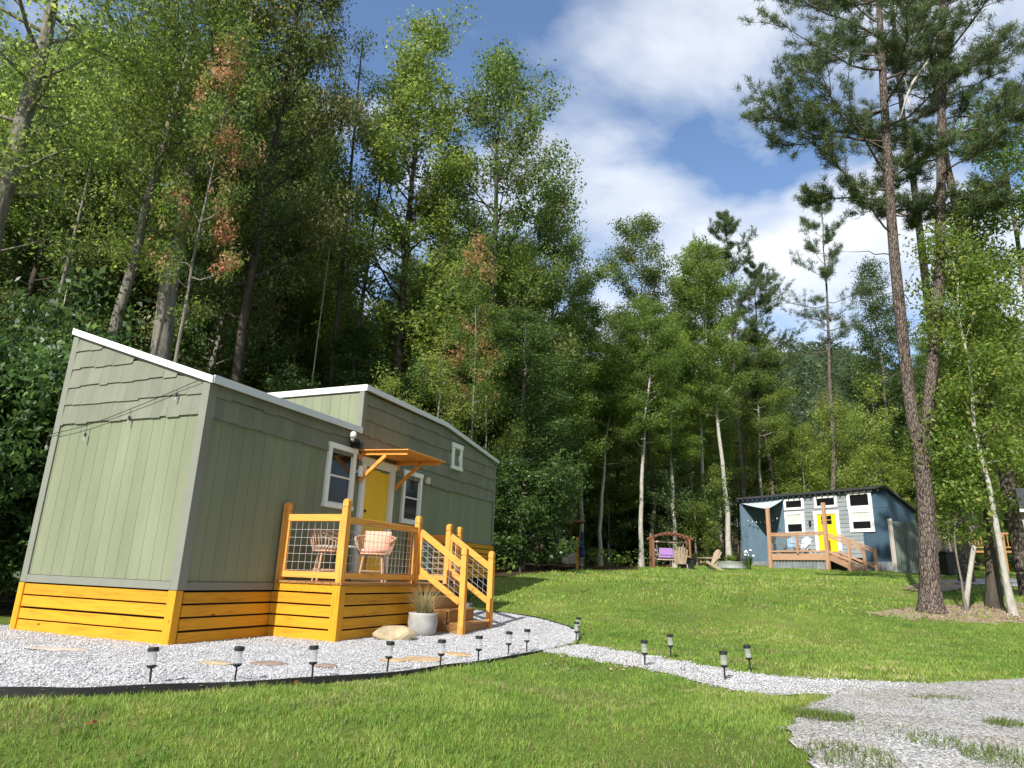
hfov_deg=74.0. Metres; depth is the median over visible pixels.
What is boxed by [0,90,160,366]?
tall tree
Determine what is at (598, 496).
young tree
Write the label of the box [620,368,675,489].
tall tree
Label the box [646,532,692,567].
swing pergola
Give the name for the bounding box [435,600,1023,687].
grass
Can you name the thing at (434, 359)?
young tree
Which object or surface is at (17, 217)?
tall tree
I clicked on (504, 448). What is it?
young tree
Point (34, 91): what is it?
tall tree
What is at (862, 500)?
window
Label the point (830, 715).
weeds
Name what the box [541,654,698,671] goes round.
leaf litter
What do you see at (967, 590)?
bare trunk
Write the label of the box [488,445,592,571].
shrub
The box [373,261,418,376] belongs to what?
tall tree
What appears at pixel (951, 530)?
young tree
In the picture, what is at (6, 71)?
tall tree
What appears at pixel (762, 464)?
tall tree
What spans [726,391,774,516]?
young tree
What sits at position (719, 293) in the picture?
tall tree
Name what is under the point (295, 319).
tall tree
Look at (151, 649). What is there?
path lamp
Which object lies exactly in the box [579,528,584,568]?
closed parasol
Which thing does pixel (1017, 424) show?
young tree
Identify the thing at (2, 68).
tall tree
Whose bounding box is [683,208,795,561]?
pine tree
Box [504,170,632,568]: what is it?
tall tree
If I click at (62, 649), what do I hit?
stepping stone
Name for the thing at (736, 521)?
young tree
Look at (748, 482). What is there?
young tree
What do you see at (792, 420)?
tall tree
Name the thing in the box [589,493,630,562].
shrub
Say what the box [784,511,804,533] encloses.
window
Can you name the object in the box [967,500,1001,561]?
young tree
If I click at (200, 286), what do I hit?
tall tree
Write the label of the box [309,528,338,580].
rattan chair
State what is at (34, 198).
tall tree
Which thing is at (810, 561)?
cabin porch
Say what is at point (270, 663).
stepping stone
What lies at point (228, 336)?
tall tree
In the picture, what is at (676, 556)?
garden chair
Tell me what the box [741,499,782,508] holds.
shade sail
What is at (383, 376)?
young tree
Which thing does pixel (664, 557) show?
seat cushion
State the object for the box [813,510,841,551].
door
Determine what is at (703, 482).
young tree
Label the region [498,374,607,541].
young tree
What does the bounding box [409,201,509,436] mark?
tall tree
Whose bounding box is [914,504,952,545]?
young tree
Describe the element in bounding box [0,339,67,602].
shrub
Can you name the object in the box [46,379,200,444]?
string lights
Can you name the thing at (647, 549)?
shrub
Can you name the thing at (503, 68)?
tall tree
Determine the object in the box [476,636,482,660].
path lamp
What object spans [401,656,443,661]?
stepping stone
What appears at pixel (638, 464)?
young tree
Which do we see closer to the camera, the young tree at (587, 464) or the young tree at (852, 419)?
the young tree at (587, 464)
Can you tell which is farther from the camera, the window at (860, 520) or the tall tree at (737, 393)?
the tall tree at (737, 393)
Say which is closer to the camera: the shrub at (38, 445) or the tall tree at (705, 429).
the shrub at (38, 445)
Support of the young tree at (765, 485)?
on the ground at (6, 608)
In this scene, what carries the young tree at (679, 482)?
on the ground at (6, 608)
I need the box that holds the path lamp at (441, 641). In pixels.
[437,639,445,668]
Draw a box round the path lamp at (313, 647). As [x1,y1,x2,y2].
[309,645,318,676]
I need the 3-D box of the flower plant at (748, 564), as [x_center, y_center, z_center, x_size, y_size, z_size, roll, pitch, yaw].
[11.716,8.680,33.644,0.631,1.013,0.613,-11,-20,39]
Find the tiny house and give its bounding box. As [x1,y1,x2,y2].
[9,328,498,644]
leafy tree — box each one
[894,398,1016,610]
[898,211,1023,615]
[902,86,1023,415]
[910,173,1023,608]
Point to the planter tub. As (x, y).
(730, 563)
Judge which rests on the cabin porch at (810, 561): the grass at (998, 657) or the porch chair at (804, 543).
the porch chair at (804, 543)
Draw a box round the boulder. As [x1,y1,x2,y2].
[372,625,416,640]
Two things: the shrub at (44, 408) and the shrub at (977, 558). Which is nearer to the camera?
the shrub at (44, 408)
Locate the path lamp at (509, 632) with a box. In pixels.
[506,631,512,654]
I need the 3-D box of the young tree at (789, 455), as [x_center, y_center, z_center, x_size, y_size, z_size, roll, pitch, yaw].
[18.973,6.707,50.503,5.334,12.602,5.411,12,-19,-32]
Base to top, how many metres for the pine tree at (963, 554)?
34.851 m
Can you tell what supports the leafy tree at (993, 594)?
on the mulch bed
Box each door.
[350,456,396,580]
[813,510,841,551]
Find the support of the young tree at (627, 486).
on the ground at (6, 608)
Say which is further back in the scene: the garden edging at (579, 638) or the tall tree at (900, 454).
the tall tree at (900, 454)
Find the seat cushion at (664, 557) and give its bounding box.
[658,556,673,558]
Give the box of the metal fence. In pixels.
[887,519,942,575]
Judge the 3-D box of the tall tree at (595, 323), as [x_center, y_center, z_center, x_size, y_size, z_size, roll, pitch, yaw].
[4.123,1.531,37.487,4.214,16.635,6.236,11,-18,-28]
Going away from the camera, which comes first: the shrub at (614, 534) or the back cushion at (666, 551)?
the back cushion at (666, 551)
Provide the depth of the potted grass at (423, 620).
10.09 m
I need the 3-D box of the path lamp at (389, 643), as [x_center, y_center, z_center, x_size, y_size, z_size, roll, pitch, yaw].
[-1.176,2.624,6.475,0.084,0.329,0.083,11,-16,-22]
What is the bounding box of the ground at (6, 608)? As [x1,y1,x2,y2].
[0,524,1023,767]
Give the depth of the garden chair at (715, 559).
32.08 m
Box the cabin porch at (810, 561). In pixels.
[765,503,878,571]
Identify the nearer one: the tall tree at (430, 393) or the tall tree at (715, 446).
the tall tree at (430, 393)
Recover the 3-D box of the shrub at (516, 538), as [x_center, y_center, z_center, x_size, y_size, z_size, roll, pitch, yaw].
[0.039,7.221,31.574,2.964,2.755,2.881,0,-16,8]
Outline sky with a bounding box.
[0,0,1023,368]
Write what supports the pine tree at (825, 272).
on the ground at (6, 608)
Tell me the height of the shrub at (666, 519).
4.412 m
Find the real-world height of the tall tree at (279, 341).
28.318 m
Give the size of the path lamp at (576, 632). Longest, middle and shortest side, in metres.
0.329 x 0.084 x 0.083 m
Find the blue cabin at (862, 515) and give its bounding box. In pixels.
[735,485,916,570]
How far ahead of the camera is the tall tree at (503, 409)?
34.39 m
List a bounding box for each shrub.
[0,255,159,537]
[0,312,142,595]
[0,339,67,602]
[0,431,47,600]
[1,414,45,596]
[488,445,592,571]
[493,465,589,569]
[493,514,537,548]
[564,495,606,562]
[584,509,648,563]
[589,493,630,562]
[598,492,645,558]
[609,495,670,560]
[637,491,700,555]
[644,539,668,563]
[665,536,708,562]
[669,487,722,565]
[699,546,723,561]
[971,540,984,570]
[998,508,1013,568]
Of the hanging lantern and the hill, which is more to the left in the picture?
the hanging lantern
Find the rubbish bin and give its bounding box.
[938,551,956,575]
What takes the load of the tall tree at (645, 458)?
on the ground at (6, 608)
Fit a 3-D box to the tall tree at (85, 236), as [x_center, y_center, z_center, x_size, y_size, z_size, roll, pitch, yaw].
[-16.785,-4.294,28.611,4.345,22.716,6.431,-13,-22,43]
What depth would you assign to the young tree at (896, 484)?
47.61 m
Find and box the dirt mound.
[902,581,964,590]
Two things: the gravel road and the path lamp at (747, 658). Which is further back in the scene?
the gravel road
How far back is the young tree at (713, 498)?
42.88 m
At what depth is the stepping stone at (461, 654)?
7.91 m
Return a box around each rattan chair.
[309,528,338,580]
[354,531,396,582]
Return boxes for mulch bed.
[864,602,1023,624]
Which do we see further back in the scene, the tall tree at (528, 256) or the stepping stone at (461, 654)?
the tall tree at (528, 256)
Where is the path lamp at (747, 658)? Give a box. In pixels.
[743,645,751,671]
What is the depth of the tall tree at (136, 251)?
21.53 m
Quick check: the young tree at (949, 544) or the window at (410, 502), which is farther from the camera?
the young tree at (949, 544)
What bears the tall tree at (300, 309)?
on the ground at (6, 608)
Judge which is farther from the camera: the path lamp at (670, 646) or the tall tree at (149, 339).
the tall tree at (149, 339)
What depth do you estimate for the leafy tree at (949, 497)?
15.92 m
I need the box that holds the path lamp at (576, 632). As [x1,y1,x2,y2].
[574,622,578,641]
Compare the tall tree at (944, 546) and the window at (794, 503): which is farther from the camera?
the tall tree at (944, 546)
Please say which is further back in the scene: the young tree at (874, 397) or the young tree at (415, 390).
the young tree at (874, 397)
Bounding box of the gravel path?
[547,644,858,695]
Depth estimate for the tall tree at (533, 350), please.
26.88 m
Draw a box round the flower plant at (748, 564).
[743,549,754,569]
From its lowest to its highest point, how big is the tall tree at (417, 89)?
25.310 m
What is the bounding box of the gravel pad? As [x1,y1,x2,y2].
[0,602,577,686]
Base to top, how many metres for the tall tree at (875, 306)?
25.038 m
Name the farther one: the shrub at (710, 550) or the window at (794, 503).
the shrub at (710, 550)
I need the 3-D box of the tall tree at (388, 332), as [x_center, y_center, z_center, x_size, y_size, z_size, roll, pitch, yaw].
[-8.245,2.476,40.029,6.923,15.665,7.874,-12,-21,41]
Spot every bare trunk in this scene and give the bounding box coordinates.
[49,154,93,331]
[311,233,331,382]
[961,541,976,610]
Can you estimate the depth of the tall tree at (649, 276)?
42.45 m
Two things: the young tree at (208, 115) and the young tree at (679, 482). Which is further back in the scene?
the young tree at (679, 482)
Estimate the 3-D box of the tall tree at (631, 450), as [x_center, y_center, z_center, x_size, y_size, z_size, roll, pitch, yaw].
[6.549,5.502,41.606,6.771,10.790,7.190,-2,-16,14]
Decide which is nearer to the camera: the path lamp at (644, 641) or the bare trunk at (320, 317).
the path lamp at (644, 641)
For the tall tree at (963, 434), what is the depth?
53.76 m
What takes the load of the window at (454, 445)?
in the tiny house
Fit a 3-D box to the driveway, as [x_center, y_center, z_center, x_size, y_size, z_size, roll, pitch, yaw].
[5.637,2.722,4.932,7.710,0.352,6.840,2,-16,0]
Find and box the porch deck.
[266,499,494,641]
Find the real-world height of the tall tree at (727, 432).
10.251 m
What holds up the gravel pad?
on the ground at (6, 608)
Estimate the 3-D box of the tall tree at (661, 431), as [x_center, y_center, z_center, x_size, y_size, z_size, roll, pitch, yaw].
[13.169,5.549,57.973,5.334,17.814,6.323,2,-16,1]
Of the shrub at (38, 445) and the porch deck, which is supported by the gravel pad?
the porch deck
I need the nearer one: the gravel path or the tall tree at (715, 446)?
the gravel path
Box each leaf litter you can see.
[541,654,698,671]
[896,602,1023,622]
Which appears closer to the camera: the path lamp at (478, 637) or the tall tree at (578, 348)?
the path lamp at (478, 637)
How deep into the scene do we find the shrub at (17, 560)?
12.68 m
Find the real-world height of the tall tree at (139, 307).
28.327 m
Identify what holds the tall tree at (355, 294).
on the ground at (6, 608)
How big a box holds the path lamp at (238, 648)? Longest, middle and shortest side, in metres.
0.329 x 0.084 x 0.083 m
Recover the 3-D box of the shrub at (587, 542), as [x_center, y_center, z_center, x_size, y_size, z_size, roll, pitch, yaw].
[4.282,8.483,40.399,3.048,4.365,3.135,3,-16,-3]
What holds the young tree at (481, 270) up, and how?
on the ground at (6, 608)
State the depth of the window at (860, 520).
36.22 m
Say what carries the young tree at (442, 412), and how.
on the ground at (6, 608)
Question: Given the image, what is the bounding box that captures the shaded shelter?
[505,518,584,569]
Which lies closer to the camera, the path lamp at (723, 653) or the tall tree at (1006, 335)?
the path lamp at (723, 653)
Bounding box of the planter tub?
[716,554,745,568]
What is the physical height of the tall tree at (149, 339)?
23.154 m
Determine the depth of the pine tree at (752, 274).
50.81 m
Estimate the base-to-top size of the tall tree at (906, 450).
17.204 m
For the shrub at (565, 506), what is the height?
3.786 m
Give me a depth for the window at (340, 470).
11.01 m
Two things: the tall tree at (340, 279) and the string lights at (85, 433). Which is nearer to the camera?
the string lights at (85, 433)
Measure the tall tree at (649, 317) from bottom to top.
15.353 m
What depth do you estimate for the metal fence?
29.49 m
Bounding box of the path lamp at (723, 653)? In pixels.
[719,651,727,679]
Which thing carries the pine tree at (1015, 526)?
on the ground at (6, 608)
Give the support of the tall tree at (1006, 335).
on the ground at (6, 608)
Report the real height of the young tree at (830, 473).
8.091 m
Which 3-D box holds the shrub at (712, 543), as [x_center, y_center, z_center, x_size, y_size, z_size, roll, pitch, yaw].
[10.468,8.256,39.281,3.176,4.502,3.088,0,-16,8]
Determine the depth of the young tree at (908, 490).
52.01 m
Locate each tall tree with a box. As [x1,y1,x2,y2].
[0,0,199,269]
[0,26,123,319]
[0,27,49,122]
[0,37,83,337]
[0,67,153,351]
[0,83,35,285]
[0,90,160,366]
[1,69,132,323]
[29,62,178,342]
[41,34,283,371]
[61,0,285,342]
[70,0,363,360]
[94,72,273,361]
[107,64,192,345]
[123,51,298,376]
[126,53,314,380]
[127,236,274,368]
[154,0,382,382]
[155,140,373,388]
[173,73,393,392]
[203,77,349,377]
[212,177,354,391]
[252,67,339,383]
[254,198,341,392]
[256,132,369,391]
[292,24,434,387]
[298,0,508,411]
[313,319,405,395]
[314,289,373,387]
[322,302,405,388]
[368,277,407,355]
[373,257,452,412]
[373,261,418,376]
[377,248,424,387]
[388,278,527,435]
[397,35,598,452]
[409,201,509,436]
[412,233,458,388]
[448,301,597,568]
[455,226,570,566]
[461,233,566,567]
[461,264,533,452]
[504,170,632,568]
[531,334,591,543]
[554,281,629,565]
[569,338,647,565]
[583,391,673,563]
[584,309,661,471]
[594,209,702,564]
[607,290,699,566]
[610,414,666,541]
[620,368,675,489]
[637,311,704,567]
[645,378,685,459]
[660,233,746,561]
[661,235,758,559]
[665,392,718,552]
[677,408,750,497]
[690,371,717,539]
[701,389,746,549]
[710,433,723,548]
[717,384,789,508]
[719,324,802,495]
[729,410,775,494]
[762,408,802,492]
[772,426,827,493]
[793,422,824,488]
[826,255,925,487]
[862,375,933,522]
[867,437,911,496]
[902,383,934,503]
[909,307,982,550]
[911,354,946,550]
[923,362,976,562]
[971,346,1023,487]
[975,307,1023,433]
[1000,370,1023,439]
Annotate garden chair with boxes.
[670,547,689,568]
[697,549,722,569]
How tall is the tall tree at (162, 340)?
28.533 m
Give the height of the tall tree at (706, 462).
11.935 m
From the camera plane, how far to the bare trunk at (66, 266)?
18.65 m
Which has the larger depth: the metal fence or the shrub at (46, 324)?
the metal fence
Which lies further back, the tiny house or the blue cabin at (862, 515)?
the blue cabin at (862, 515)
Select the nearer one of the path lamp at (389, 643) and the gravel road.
the path lamp at (389, 643)
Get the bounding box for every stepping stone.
[23,647,90,651]
[195,660,232,665]
[249,661,288,665]
[314,663,336,667]
[379,658,406,661]
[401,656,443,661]
[440,652,473,656]
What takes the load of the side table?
on the porch deck
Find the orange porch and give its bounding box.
[970,532,1011,571]
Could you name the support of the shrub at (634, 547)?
on the ground at (6, 608)
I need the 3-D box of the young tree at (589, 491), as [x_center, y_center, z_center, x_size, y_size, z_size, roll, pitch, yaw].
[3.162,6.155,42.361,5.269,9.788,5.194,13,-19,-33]
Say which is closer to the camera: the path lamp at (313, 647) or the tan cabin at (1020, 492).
the path lamp at (313, 647)
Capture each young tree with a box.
[144,11,279,362]
[178,355,245,384]
[259,360,325,392]
[355,364,406,402]
[369,361,416,403]
[392,348,452,424]
[393,321,475,437]
[395,391,431,411]
[425,353,475,432]
[431,342,538,540]
[442,229,513,440]
[452,404,497,450]
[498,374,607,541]
[538,385,601,542]
[557,430,612,542]
[558,422,620,543]
[572,418,646,565]
[572,470,611,561]
[605,441,655,560]
[613,445,647,559]
[625,470,703,563]
[637,435,699,566]
[648,461,700,516]
[654,413,732,565]
[675,458,732,548]
[688,455,754,559]
[701,424,775,557]
[723,489,751,544]
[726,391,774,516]
[729,401,810,495]
[746,475,779,496]
[756,424,833,493]
[757,461,805,495]
[794,421,841,490]
[797,397,907,489]
[797,404,866,488]
[799,451,850,491]
[809,383,866,490]
[820,358,913,496]
[829,419,916,506]
[847,448,882,487]
[861,378,938,535]
[893,425,976,550]
[898,375,1022,565]
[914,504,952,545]
[932,458,978,543]
[934,462,980,541]
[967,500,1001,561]
[970,376,1023,498]
[991,455,1023,531]
[994,463,1023,523]
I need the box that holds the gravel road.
[941,578,1017,585]
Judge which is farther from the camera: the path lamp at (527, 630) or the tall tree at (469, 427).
the tall tree at (469, 427)
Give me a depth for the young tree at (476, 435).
32.05 m
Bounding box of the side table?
[327,546,356,581]
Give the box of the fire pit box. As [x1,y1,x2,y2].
[680,558,695,568]
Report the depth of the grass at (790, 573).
18.67 m
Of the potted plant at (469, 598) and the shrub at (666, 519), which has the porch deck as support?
the potted plant at (469, 598)
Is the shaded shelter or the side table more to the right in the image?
the shaded shelter
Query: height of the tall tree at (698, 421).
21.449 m
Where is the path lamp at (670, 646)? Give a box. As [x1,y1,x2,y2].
[667,634,672,657]
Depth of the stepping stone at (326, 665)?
6.57 m
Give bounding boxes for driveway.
[786,678,1023,767]
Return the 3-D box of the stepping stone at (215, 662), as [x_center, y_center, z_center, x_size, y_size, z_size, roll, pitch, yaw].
[-2.862,2.672,6.517,0.402,0.034,0.166,-1,-16,10]
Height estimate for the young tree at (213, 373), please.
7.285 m
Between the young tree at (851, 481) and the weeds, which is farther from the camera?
the young tree at (851, 481)
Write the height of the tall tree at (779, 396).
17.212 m
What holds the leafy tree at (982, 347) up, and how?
on the mulch bed
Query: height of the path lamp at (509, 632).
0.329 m
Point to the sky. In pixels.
(657, 127)
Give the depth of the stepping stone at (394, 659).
7.17 m
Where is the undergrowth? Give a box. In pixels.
[34,544,982,582]
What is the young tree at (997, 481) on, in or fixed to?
on the ground at (6, 608)
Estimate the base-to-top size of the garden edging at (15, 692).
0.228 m
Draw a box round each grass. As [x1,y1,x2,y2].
[402,584,449,635]
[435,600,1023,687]
[471,564,1023,621]
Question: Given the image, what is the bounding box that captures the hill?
[585,348,951,526]
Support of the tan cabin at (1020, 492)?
on the ground at (6, 608)
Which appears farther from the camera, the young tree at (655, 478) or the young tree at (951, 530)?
the young tree at (951, 530)
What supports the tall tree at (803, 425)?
on the ground at (6, 608)
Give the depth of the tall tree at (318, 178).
33.44 m
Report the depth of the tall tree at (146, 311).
38.70 m
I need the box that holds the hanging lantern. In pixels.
[410,475,415,489]
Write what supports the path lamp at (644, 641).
on the ground at (6, 608)
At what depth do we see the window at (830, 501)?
38.03 m
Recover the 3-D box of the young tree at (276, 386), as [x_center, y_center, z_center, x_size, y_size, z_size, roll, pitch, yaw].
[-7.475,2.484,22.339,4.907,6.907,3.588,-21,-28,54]
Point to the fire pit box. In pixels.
(690, 562)
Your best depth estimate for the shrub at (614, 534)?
39.21 m
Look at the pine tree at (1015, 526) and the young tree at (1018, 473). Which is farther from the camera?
the young tree at (1018, 473)
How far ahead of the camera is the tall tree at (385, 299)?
50.62 m
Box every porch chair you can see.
[782,537,799,553]
[790,537,812,553]
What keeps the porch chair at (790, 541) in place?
on the cabin porch at (810, 561)
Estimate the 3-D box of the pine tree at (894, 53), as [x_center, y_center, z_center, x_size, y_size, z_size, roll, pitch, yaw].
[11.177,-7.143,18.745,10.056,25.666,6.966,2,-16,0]
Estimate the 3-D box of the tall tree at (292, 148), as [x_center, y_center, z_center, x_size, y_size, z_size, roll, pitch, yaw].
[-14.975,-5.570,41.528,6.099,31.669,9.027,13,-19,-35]
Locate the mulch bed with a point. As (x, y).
(960, 614)
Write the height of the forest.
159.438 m
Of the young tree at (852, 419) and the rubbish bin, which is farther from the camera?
the young tree at (852, 419)
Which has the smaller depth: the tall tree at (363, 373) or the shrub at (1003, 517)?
the tall tree at (363, 373)
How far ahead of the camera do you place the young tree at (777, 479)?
48.33 m
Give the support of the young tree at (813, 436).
on the ground at (6, 608)
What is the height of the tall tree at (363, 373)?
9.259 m
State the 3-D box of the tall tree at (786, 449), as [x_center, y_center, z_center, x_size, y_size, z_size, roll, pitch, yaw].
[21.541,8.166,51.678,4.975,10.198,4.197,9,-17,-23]
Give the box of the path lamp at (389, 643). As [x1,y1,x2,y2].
[385,641,394,671]
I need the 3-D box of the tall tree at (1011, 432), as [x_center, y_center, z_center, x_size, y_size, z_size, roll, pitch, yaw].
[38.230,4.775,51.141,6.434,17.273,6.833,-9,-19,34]
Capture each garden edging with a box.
[0,649,542,697]
[475,609,580,644]
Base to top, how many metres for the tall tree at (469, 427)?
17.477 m
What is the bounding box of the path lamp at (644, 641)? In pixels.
[640,640,647,666]
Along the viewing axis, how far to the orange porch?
36.18 m
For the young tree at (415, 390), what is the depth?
25.68 m
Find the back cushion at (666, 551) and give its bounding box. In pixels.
[659,548,673,555]
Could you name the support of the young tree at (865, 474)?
on the ground at (6, 608)
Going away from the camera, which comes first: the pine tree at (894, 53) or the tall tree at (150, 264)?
the pine tree at (894, 53)
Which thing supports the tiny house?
on the ground at (6, 608)
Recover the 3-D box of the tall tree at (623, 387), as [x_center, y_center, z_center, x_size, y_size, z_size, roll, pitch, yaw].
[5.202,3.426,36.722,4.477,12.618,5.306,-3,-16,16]
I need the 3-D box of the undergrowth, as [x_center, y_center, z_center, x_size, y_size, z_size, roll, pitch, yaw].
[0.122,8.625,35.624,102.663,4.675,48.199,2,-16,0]
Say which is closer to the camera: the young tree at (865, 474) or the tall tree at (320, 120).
the tall tree at (320, 120)
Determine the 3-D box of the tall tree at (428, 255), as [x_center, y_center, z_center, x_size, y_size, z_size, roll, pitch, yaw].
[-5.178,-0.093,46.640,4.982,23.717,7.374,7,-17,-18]
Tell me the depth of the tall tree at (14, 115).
33.78 m
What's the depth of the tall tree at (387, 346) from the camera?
30.42 m
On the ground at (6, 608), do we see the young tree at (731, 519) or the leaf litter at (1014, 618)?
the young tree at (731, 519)
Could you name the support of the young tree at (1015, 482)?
on the ground at (6, 608)
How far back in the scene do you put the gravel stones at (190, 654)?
7.29 m
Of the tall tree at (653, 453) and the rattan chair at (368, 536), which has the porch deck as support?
the rattan chair at (368, 536)
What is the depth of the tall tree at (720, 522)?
68.66 m
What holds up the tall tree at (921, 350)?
on the ground at (6, 608)
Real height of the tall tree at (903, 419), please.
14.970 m
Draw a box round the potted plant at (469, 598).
[456,586,476,608]
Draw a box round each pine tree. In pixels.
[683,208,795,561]
[726,260,809,494]
[730,0,1023,613]
[773,185,879,489]
[825,0,1023,595]
[851,0,985,581]
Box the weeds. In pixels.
[778,692,1023,767]
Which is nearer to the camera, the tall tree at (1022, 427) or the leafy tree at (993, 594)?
the leafy tree at (993, 594)
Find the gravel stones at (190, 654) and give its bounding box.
[0,604,577,686]
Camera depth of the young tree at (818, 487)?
48.80 m
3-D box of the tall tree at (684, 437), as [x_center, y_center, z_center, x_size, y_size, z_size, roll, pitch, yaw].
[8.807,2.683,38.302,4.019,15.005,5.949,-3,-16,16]
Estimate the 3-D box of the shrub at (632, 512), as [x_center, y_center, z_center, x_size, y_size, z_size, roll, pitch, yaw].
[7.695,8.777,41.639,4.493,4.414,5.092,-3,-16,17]
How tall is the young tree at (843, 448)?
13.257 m
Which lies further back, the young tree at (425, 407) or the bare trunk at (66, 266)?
the young tree at (425, 407)
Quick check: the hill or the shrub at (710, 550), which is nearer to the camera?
the shrub at (710, 550)
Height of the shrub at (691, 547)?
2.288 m
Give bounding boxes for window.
[321,441,358,510]
[398,469,423,524]
[450,442,463,471]
[783,498,803,510]
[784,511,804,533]
[814,495,836,508]
[846,491,872,509]
[848,508,874,531]
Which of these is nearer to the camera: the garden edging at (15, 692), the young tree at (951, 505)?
the garden edging at (15, 692)
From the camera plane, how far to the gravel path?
7.08 m
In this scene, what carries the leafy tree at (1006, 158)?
on the ground at (6, 608)
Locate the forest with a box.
[570,338,1016,533]
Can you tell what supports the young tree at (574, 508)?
on the ground at (6, 608)
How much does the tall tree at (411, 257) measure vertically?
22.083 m
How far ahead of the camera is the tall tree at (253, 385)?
35.51 m
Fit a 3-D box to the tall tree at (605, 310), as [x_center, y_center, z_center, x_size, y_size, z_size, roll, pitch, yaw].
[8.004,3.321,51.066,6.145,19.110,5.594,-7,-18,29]
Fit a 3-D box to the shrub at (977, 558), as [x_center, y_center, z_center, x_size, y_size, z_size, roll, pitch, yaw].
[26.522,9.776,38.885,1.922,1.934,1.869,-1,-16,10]
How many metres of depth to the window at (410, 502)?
12.96 m
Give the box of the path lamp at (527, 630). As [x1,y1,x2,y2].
[524,629,530,650]
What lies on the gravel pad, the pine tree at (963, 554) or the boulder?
the boulder
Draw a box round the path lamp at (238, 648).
[233,646,244,680]
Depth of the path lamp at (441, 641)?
6.84 m
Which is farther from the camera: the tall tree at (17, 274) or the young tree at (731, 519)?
the young tree at (731, 519)
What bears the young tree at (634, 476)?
on the ground at (6, 608)
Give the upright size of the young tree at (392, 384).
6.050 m
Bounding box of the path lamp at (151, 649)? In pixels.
[147,647,158,682]
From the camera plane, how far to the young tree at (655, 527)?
39.68 m
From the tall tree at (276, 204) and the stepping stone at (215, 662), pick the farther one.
the tall tree at (276, 204)
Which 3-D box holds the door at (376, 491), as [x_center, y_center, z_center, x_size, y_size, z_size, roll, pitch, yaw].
[-2.390,2.355,11.808,0.097,2.040,1.040,-5,-17,22]
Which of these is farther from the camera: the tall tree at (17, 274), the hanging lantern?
the tall tree at (17, 274)
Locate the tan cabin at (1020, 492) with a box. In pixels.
[1016,488,1023,525]
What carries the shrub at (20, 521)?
on the ground at (6, 608)
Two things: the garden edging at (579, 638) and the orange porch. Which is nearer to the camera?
the garden edging at (579, 638)

